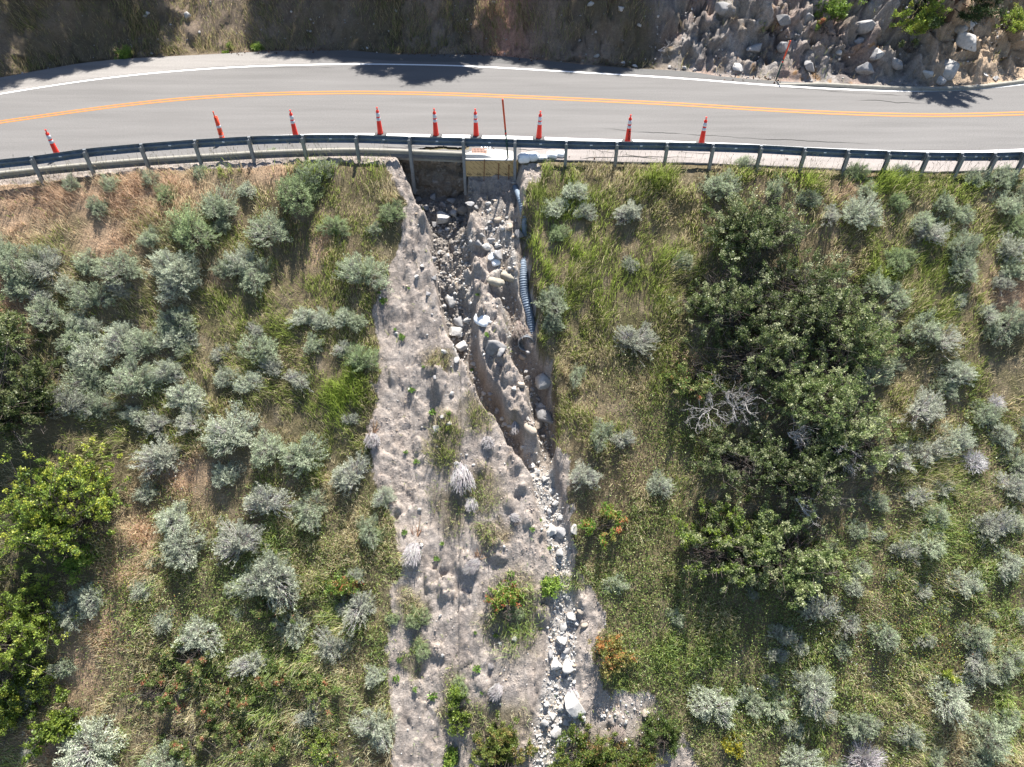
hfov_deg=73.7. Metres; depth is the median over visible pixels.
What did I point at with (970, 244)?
sagebrush
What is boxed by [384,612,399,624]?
sagebrush
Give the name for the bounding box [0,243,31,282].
sagebrush
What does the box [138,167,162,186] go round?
sagebrush
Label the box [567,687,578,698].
rock
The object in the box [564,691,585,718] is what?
rock
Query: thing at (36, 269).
sagebrush
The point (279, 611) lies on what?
leafy shrub
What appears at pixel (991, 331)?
sagebrush
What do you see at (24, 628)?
leafy shrub
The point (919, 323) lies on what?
sagebrush
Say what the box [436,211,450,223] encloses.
rock
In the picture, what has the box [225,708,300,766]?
rose thicket
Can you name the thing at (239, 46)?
dry bank grass
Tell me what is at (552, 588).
leafy shrub
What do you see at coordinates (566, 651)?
rock
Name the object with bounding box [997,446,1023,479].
sagebrush
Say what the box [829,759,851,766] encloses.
sagebrush
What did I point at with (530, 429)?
rock
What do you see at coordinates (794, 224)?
sagebrush
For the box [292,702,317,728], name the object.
sagebrush
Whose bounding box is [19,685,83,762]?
leafy shrub
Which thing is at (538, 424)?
rock
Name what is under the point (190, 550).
sagebrush
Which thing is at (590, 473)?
sagebrush
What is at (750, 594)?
sagebrush
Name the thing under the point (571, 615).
rock
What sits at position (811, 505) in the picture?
dead branches
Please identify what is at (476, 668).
weed
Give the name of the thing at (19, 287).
sagebrush
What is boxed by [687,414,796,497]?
thicket shrub
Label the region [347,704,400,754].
sagebrush
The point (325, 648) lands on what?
sagebrush
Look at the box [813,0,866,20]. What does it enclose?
leafy shrub
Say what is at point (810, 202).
sagebrush
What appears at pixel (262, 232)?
sagebrush
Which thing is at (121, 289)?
sagebrush
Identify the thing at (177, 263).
sagebrush
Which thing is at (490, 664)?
dead bush
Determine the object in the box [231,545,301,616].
sagebrush
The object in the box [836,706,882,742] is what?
sagebrush
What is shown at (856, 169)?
sagebrush
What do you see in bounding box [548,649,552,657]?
rock
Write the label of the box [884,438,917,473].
sagebrush
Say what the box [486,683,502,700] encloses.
dead bush
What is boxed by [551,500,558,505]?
rock
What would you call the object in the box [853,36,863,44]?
rock
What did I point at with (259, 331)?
sagebrush
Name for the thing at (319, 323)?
sagebrush
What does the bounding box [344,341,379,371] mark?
sagebrush
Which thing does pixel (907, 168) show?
sagebrush
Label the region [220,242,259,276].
sagebrush
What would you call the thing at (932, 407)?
sagebrush
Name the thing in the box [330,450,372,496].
sagebrush
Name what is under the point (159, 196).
sagebrush
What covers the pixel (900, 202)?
sagebrush
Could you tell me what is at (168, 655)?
rose thicket
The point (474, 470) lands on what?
dirt clods
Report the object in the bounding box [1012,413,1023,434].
sagebrush
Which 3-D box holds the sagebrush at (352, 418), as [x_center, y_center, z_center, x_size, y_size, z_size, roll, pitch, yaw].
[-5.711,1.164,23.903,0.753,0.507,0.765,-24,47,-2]
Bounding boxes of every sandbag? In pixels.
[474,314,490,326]
[491,259,500,265]
[517,152,529,163]
[527,152,539,161]
[538,154,548,159]
[546,151,556,158]
[556,150,563,157]
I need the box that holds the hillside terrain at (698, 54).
[0,0,1023,766]
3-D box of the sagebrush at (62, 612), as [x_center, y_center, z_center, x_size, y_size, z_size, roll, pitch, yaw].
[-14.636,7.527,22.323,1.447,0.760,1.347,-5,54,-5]
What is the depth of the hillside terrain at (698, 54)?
23.58 m
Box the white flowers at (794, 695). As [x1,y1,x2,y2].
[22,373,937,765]
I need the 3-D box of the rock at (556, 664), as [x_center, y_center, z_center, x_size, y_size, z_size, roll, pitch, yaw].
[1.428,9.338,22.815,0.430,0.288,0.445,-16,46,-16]
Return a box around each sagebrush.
[0,232,14,257]
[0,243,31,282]
[0,268,38,302]
[1,711,29,731]
[6,677,47,708]
[16,242,52,264]
[20,737,38,761]
[21,245,65,286]
[24,292,73,330]
[25,286,57,307]
[44,657,78,678]
[45,385,93,418]
[46,597,89,635]
[48,273,78,293]
[52,320,92,355]
[52,709,130,766]
[56,361,111,400]
[61,173,83,190]
[62,328,114,371]
[63,276,121,308]
[63,308,86,326]
[68,580,106,620]
[69,385,121,420]
[70,247,103,274]
[74,315,103,335]
[85,194,111,218]
[91,245,146,285]
[96,320,143,361]
[97,174,121,191]
[101,278,135,299]
[103,353,166,396]
[116,404,147,426]
[122,326,165,362]
[125,431,184,479]
[127,573,155,601]
[129,477,159,504]
[133,223,165,247]
[135,734,197,766]
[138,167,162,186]
[141,407,174,437]
[143,248,205,294]
[144,356,187,384]
[144,551,161,568]
[149,605,172,635]
[152,304,196,333]
[152,499,190,546]
[153,267,203,305]
[153,321,203,351]
[154,183,176,205]
[158,518,216,572]
[159,199,221,252]
[161,379,211,415]
[171,613,226,661]
[172,304,188,325]
[173,400,207,436]
[174,338,201,357]
[191,165,205,179]
[194,182,239,218]
[196,429,235,458]
[198,398,261,457]
[207,258,240,278]
[208,343,235,364]
[209,214,232,233]
[210,516,269,569]
[211,362,240,388]
[211,459,245,488]
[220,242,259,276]
[222,573,243,597]
[225,644,273,681]
[229,606,243,621]
[231,369,266,392]
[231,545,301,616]
[232,332,283,363]
[237,179,256,198]
[238,256,273,297]
[241,481,297,519]
[243,207,292,247]
[245,320,264,340]
[247,732,263,749]
[248,425,288,470]
[257,354,283,378]
[270,607,312,648]
[273,164,325,215]
[278,430,331,478]
[281,368,313,392]
[284,732,303,744]
[286,305,322,328]
[291,159,311,181]
[292,485,330,534]
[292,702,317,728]
[302,332,324,354]
[303,155,339,185]
[310,624,350,664]
[311,306,338,329]
[314,214,350,236]
[330,339,351,355]
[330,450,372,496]
[331,466,354,488]
[332,250,394,291]
[332,307,352,328]
[332,596,350,616]
[334,257,354,268]
[334,305,357,327]
[334,636,353,653]
[336,345,353,358]
[337,587,376,636]
[341,413,359,424]
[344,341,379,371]
[346,310,369,331]
[346,565,364,583]
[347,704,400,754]
[355,513,380,550]
[363,663,389,688]
[365,220,382,235]
[370,485,396,508]
[374,524,390,540]
[376,198,406,221]
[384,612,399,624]
[405,605,431,628]
[410,635,429,662]
[452,674,468,697]
[502,604,525,619]
[533,283,569,324]
[537,306,565,334]
[541,196,573,217]
[547,223,572,241]
[560,179,590,200]
[567,459,604,490]
[569,363,586,387]
[573,200,598,220]
[589,416,615,453]
[598,571,629,594]
[609,429,636,449]
[611,321,661,366]
[612,198,643,224]
[619,258,638,268]
[623,254,640,273]
[644,467,676,499]
[665,605,684,628]
[669,255,685,270]
[669,607,685,620]
[674,250,693,270]
[674,257,694,269]
[676,249,693,266]
[683,682,744,729]
[696,167,743,200]
[732,155,760,169]
[735,680,767,724]
[745,584,758,602]
[757,689,793,721]
[760,673,779,693]
[762,644,790,663]
[764,622,798,647]
[765,178,783,201]
[777,717,805,741]
[779,739,824,766]
[785,663,836,720]
[786,221,806,235]
[791,630,809,657]
[792,187,823,207]
[796,593,844,624]
[814,698,838,726]
[821,202,841,226]
[821,542,840,553]
[829,636,852,661]
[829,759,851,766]
[835,608,863,638]
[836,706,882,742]
[837,570,864,597]
[839,191,883,231]
[840,161,872,180]
[843,518,870,539]
[846,556,872,575]
[851,359,896,385]
[853,180,877,198]
[856,449,880,474]
[858,489,890,513]
[862,266,895,294]
[864,412,889,433]
[865,618,900,652]
[870,525,886,541]
[871,712,883,730]
[875,310,896,330]
[879,355,906,371]
[882,280,915,315]
[883,247,910,275]
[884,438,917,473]
[885,190,911,212]
[885,536,923,564]
[886,246,919,266]
[886,569,900,582]
[888,714,926,751]
[894,164,914,182]
[894,484,933,511]
[896,385,947,429]
[897,308,946,346]
[903,434,955,470]
[906,528,950,560]
[907,210,942,229]
[908,580,934,604]
[909,630,936,649]
[912,217,951,245]
[915,500,950,525]
[919,323,967,360]
[921,671,976,731]
[922,509,951,529]
[924,742,947,766]
[927,376,959,400]
[931,186,956,210]
[932,421,977,454]
[932,478,955,498]
[934,357,979,386]
[938,601,952,614]
[942,566,986,599]
[944,225,983,263]
[946,203,977,224]
[948,253,978,283]
[952,293,967,310]
[954,619,995,653]
[959,708,1015,764]
[959,747,994,766]
[961,658,1002,690]
[962,166,992,187]
[963,399,1007,427]
[964,645,986,675]
[967,506,1023,548]
[974,302,1001,325]
[980,317,1002,339]
[983,164,1019,191]
[985,608,999,618]
[986,421,1017,448]
[989,299,1023,347]
[990,188,1023,215]
[990,269,1016,294]
[991,470,1023,502]
[991,542,1023,585]
[991,638,1023,687]
[993,706,1022,732]
[994,230,1023,261]
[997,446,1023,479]
[999,251,1023,279]
[1000,511,1023,534]
[1001,214,1023,237]
[1010,181,1023,197]
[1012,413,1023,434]
[1014,608,1023,624]
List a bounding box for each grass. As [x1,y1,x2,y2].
[0,0,1007,85]
[0,151,1023,766]
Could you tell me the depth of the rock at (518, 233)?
24.65 m
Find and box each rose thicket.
[117,662,196,714]
[144,627,218,686]
[148,709,231,766]
[179,670,274,730]
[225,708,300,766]
[242,645,314,706]
[285,664,357,715]
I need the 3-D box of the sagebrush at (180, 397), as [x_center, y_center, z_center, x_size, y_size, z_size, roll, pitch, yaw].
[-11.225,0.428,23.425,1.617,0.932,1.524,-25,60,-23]
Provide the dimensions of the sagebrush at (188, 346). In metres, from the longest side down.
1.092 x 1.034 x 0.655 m
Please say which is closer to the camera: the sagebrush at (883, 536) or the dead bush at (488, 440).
the sagebrush at (883, 536)
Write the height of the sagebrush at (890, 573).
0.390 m
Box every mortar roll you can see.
[486,277,504,286]
[500,271,514,281]
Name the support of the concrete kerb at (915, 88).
on the road
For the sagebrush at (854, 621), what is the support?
on the hillside terrain at (698, 54)
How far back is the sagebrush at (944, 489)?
22.63 m
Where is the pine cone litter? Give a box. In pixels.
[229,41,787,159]
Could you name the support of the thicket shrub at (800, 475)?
on the hillside terrain at (698, 54)
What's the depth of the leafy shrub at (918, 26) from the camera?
29.04 m
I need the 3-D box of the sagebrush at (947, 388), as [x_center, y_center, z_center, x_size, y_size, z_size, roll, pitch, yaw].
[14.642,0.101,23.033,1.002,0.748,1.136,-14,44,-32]
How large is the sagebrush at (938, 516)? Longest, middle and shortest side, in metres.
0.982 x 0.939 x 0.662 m
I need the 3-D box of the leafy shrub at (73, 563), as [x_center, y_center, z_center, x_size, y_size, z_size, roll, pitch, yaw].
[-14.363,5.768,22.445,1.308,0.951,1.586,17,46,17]
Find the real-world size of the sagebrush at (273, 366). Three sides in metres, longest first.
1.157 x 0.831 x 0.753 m
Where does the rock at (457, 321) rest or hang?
on the hillside terrain at (698, 54)
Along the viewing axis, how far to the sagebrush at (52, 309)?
23.06 m
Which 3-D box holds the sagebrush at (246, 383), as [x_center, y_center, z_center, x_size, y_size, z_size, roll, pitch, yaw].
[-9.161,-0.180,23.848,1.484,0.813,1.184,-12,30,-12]
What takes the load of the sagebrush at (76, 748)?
on the hillside terrain at (698, 54)
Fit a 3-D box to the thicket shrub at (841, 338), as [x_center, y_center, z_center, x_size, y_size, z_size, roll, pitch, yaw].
[11.627,-1.938,22.717,4.728,2.733,3.313,0,44,0]
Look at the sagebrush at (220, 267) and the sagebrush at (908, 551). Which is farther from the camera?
the sagebrush at (220, 267)
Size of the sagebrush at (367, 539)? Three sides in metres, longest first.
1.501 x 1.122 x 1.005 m
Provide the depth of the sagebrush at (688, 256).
23.84 m
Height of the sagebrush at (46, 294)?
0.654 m
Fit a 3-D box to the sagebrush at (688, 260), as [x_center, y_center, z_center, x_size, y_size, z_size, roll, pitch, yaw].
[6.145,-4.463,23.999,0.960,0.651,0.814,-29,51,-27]
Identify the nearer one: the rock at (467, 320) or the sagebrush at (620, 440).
the sagebrush at (620, 440)
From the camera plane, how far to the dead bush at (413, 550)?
23.28 m
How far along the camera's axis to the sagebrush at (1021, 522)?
22.43 m
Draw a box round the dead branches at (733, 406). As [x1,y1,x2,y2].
[707,370,771,426]
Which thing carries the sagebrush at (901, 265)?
on the hillside terrain at (698, 54)
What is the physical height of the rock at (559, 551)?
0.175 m
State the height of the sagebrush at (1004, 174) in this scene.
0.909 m
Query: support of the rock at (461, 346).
on the hillside terrain at (698, 54)
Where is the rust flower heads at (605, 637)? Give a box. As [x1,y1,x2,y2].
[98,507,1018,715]
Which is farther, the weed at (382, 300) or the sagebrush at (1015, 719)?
the weed at (382, 300)
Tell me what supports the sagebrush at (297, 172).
on the hillside terrain at (698, 54)
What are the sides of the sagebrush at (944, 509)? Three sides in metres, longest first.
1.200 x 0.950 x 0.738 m
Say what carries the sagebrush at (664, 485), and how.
on the hillside terrain at (698, 54)
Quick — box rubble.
[416,184,472,341]
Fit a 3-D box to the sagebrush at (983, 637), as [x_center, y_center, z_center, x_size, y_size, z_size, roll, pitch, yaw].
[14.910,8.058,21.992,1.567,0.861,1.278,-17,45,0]
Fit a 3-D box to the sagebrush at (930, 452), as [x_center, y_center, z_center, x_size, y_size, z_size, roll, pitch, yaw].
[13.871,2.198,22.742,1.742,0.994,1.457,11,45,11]
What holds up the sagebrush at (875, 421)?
on the hillside terrain at (698, 54)
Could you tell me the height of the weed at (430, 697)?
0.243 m
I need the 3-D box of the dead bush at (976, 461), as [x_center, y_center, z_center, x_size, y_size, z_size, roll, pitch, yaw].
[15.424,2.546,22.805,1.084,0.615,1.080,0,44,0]
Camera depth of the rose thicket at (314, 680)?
22.56 m
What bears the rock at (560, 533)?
on the hillside terrain at (698, 54)
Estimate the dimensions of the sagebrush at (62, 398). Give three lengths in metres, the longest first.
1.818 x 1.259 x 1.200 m
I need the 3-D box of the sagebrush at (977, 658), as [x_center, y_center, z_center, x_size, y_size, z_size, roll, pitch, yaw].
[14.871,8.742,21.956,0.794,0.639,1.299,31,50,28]
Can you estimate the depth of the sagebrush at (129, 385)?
23.22 m
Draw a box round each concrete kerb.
[0,148,461,176]
[777,79,1023,90]
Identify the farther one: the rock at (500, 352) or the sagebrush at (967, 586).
the rock at (500, 352)
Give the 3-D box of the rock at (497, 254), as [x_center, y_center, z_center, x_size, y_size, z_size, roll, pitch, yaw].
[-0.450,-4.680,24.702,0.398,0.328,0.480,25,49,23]
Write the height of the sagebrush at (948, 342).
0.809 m
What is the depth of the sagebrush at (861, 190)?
23.82 m
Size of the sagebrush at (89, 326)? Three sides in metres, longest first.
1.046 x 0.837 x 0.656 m
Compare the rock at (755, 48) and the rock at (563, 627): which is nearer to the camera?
the rock at (563, 627)
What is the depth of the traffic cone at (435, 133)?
25.97 m
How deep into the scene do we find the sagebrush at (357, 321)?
24.02 m
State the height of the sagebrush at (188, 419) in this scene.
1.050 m
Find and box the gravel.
[374,160,662,766]
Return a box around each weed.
[380,297,387,304]
[398,333,404,340]
[427,691,437,701]
[472,665,481,672]
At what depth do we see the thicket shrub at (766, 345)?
22.70 m
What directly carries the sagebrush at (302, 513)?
on the hillside terrain at (698, 54)
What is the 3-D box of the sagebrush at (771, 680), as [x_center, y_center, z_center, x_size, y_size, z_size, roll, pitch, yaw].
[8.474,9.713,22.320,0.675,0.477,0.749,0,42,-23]
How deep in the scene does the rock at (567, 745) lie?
22.38 m
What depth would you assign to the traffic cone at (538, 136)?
25.83 m
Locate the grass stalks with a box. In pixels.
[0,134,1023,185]
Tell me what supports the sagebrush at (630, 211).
on the hillside terrain at (698, 54)
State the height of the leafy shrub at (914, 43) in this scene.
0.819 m
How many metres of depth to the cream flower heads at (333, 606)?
22.86 m
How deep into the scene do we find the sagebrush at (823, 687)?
21.94 m
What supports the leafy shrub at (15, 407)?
on the hillside terrain at (698, 54)
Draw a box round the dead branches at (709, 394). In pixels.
[679,393,726,433]
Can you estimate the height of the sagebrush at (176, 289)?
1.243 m
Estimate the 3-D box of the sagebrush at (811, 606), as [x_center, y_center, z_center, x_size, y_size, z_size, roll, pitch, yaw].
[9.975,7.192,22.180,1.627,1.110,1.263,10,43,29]
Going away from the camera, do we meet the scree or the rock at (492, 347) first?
the rock at (492, 347)
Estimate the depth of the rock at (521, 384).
23.59 m
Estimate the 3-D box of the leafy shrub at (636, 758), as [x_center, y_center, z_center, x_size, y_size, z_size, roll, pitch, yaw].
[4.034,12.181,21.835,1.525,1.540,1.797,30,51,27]
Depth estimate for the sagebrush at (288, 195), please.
24.21 m
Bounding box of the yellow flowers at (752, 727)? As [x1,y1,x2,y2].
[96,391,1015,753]
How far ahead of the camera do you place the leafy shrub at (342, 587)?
23.05 m
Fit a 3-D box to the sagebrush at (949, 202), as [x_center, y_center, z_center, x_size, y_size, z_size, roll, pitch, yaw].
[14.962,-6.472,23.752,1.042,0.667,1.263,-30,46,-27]
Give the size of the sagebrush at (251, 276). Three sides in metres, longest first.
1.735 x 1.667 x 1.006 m
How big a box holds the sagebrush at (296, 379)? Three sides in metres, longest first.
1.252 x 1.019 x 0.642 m
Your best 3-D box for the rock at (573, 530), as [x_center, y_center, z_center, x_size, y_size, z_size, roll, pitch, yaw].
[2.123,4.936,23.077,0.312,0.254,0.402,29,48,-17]
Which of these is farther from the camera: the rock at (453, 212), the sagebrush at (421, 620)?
the rock at (453, 212)
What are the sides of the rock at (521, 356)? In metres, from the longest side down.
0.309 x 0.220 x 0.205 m
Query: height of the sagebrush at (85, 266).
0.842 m
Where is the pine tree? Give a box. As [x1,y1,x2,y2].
[909,0,1007,28]
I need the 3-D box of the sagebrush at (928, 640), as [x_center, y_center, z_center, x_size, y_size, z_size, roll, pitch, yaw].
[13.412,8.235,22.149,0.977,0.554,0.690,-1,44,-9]
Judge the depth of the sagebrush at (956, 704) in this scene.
21.71 m
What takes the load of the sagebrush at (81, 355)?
on the hillside terrain at (698, 54)
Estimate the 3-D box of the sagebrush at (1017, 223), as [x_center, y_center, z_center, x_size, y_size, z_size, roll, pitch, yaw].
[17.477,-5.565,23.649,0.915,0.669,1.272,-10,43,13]
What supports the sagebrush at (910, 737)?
on the hillside terrain at (698, 54)
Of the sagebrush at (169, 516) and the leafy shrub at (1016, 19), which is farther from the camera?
the leafy shrub at (1016, 19)
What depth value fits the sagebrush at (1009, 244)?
23.41 m
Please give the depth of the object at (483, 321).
24.08 m
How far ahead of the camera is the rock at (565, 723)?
22.48 m
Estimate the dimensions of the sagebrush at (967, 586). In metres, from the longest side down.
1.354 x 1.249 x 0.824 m
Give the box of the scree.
[7,0,1023,85]
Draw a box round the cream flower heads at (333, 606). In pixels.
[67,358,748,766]
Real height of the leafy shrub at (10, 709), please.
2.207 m
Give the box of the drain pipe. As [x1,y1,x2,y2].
[512,184,534,333]
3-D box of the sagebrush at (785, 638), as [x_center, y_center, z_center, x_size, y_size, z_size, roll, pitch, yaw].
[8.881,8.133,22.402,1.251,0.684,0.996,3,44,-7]
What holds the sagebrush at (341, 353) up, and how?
on the hillside terrain at (698, 54)
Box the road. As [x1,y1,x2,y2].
[0,50,1023,178]
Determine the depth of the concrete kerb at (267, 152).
24.98 m
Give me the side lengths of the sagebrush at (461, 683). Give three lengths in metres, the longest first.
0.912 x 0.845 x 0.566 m
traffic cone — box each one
[44,129,58,152]
[212,111,224,137]
[289,110,299,134]
[374,107,386,135]
[430,108,441,136]
[470,109,481,137]
[533,111,544,139]
[621,114,633,141]
[695,117,706,142]
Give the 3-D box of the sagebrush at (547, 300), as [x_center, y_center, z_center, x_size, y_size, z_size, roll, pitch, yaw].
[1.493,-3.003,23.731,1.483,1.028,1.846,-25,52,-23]
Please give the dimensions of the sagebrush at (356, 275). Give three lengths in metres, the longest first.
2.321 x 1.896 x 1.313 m
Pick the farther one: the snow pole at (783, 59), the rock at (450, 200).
the snow pole at (783, 59)
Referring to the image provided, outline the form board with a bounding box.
[465,160,517,175]
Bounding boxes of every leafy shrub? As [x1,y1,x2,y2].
[0,293,43,358]
[0,333,72,451]
[0,436,134,563]
[0,554,80,693]
[0,673,52,746]
[8,655,58,706]
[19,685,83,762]
[53,540,105,584]
[112,45,139,59]
[215,42,234,53]
[247,40,264,51]
[249,584,318,629]
[300,723,351,766]
[319,567,366,600]
[440,743,458,766]
[444,679,470,711]
[444,707,472,736]
[468,710,539,766]
[483,577,527,622]
[539,574,564,598]
[546,711,635,766]
[577,501,627,550]
[585,633,639,682]
[614,737,667,766]
[638,711,685,759]
[663,355,739,403]
[719,732,751,762]
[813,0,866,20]
[815,16,831,34]
[889,0,952,35]
[898,37,919,54]
[940,668,970,700]
[993,1,1023,33]
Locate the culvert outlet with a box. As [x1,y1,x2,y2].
[518,334,533,350]
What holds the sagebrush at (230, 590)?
on the hillside terrain at (698, 54)
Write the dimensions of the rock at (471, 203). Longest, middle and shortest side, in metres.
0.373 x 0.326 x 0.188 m
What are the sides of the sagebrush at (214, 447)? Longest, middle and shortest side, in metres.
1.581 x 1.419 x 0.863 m
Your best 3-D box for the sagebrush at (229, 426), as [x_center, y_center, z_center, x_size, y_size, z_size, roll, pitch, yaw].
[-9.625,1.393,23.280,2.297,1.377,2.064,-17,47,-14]
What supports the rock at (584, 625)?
on the hillside terrain at (698, 54)
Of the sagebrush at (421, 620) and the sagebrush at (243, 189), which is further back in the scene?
the sagebrush at (243, 189)
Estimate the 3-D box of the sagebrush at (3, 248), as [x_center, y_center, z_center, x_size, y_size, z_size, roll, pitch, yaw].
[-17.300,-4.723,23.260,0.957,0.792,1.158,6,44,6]
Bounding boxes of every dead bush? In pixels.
[363,420,380,448]
[400,516,422,567]
[450,462,475,493]
[461,548,486,574]
[464,496,478,512]
[480,435,494,448]
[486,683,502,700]
[487,662,494,668]
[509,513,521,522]
[510,421,520,434]
[512,320,529,338]
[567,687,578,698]
[611,724,625,742]
[842,738,887,766]
[956,448,989,474]
[986,393,1007,408]
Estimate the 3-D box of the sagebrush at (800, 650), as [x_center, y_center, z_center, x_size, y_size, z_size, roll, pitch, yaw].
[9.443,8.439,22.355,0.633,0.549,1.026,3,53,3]
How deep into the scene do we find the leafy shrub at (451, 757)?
22.62 m
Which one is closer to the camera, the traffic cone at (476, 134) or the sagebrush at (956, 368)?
the sagebrush at (956, 368)
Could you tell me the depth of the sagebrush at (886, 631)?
22.11 m
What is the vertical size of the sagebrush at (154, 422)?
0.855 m
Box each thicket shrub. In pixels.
[666,247,777,340]
[671,492,790,595]
[681,310,822,398]
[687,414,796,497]
[698,168,821,260]
[715,500,873,611]
[737,241,886,339]
[744,420,859,514]
[752,337,882,432]
[785,283,925,383]
[801,392,914,479]
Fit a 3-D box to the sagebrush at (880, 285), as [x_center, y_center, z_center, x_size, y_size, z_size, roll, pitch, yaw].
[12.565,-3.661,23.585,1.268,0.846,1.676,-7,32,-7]
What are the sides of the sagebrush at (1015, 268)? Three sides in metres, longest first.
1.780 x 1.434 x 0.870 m
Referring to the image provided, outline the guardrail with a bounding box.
[0,134,1023,194]
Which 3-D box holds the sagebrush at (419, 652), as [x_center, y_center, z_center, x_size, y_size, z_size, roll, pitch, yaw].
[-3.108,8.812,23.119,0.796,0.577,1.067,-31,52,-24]
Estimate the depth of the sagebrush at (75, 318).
23.48 m
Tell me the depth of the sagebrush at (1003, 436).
22.86 m
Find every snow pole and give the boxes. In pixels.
[502,99,508,157]
[775,40,790,80]
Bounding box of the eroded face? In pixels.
[399,160,463,197]
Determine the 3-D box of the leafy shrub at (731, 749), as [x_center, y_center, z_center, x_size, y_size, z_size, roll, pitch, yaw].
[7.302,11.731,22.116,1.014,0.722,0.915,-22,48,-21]
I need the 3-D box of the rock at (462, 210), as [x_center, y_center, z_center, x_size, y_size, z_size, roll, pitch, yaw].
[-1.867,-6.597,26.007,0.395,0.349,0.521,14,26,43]
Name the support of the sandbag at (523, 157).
on the hillside terrain at (698, 54)
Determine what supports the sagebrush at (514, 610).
on the hillside terrain at (698, 54)
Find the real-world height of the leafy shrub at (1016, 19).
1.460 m
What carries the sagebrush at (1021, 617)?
on the hillside terrain at (698, 54)
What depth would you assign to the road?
28.18 m
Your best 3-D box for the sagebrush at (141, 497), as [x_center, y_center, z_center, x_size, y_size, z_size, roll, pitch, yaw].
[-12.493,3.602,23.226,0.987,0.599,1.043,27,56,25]
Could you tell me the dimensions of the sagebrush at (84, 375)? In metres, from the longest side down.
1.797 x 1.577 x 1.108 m
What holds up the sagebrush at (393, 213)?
on the hillside terrain at (698, 54)
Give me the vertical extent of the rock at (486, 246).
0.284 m
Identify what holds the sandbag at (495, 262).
on the hillside terrain at (698, 54)
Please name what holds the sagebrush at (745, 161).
on the hillside terrain at (698, 54)
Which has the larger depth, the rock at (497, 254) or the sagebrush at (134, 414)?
the rock at (497, 254)
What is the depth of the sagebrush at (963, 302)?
23.23 m
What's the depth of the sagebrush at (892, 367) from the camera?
23.19 m
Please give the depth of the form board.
25.00 m
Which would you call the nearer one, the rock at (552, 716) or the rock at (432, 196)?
the rock at (552, 716)
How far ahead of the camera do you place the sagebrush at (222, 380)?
23.62 m
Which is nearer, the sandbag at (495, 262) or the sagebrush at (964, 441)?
the sagebrush at (964, 441)
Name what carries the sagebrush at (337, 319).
on the hillside terrain at (698, 54)
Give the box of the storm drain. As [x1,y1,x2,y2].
[465,147,512,159]
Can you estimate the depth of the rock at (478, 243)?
24.62 m
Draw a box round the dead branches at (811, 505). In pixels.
[795,478,838,528]
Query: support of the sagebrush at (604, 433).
on the hillside terrain at (698, 54)
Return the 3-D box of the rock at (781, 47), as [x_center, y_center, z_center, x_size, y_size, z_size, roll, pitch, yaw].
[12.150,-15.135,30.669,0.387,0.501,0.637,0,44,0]
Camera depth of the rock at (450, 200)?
26.12 m
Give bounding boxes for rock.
[184,11,190,18]
[430,193,435,200]
[432,425,439,432]
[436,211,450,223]
[444,294,458,307]
[447,198,455,203]
[449,209,456,216]
[449,327,462,335]
[453,315,462,327]
[454,356,459,362]
[455,340,467,351]
[457,206,467,214]
[463,317,470,322]
[465,201,474,206]
[475,240,481,245]
[482,243,491,250]
[485,340,506,355]
[488,238,494,243]
[488,250,496,260]
[493,250,501,259]
[494,217,501,222]
[497,348,504,356]
[506,223,512,230]
[514,229,523,238]
[517,382,524,387]
[518,353,525,359]
[524,423,536,434]
[534,407,552,423]
[535,373,550,389]
[535,418,542,429]
[540,719,548,726]
[541,476,547,481]
[547,523,556,535]
[547,712,555,720]
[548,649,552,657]
[549,724,563,738]
[550,657,561,669]
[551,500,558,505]
[555,526,565,538]
[555,548,562,555]
[556,636,567,644]
[556,735,572,749]
[557,707,565,711]
[559,623,566,631]
[560,651,568,658]
[562,658,574,673]
[562,719,568,725]
[563,648,569,653]
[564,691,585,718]
[567,611,575,620]
[570,524,576,534]
[581,623,587,627]
[642,709,647,717]
[715,1,734,15]
[732,63,742,70]
[746,43,761,52]
[776,14,790,26]
[776,42,787,52]
[804,60,813,71]
[805,12,813,21]
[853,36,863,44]
[855,62,874,74]
[856,20,875,33]
[869,48,878,60]
[871,48,884,59]
[891,58,902,69]
[923,70,933,78]
[936,76,945,84]
[943,59,959,80]
[954,21,977,33]
[955,32,976,51]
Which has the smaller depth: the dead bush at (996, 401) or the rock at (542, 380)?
the dead bush at (996, 401)
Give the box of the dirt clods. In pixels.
[350,155,694,766]
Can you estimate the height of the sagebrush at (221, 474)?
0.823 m
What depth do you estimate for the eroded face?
26.09 m
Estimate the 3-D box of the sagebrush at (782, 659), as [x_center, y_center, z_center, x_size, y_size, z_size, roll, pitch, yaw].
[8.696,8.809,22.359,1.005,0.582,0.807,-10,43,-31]
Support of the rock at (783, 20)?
on the hillside terrain at (698, 54)
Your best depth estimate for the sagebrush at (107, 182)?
24.06 m
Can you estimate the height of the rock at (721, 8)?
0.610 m
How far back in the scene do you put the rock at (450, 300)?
24.82 m
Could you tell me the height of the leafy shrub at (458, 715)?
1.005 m
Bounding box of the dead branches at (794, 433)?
[787,414,819,450]
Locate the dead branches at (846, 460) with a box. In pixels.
[828,444,862,476]
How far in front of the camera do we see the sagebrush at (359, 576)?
23.28 m
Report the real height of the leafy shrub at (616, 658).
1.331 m
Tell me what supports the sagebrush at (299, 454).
on the hillside terrain at (698, 54)
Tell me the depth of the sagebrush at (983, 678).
21.88 m
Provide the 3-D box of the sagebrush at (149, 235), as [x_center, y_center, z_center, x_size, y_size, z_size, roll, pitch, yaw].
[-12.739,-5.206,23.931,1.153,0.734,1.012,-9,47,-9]
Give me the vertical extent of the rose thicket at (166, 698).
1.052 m

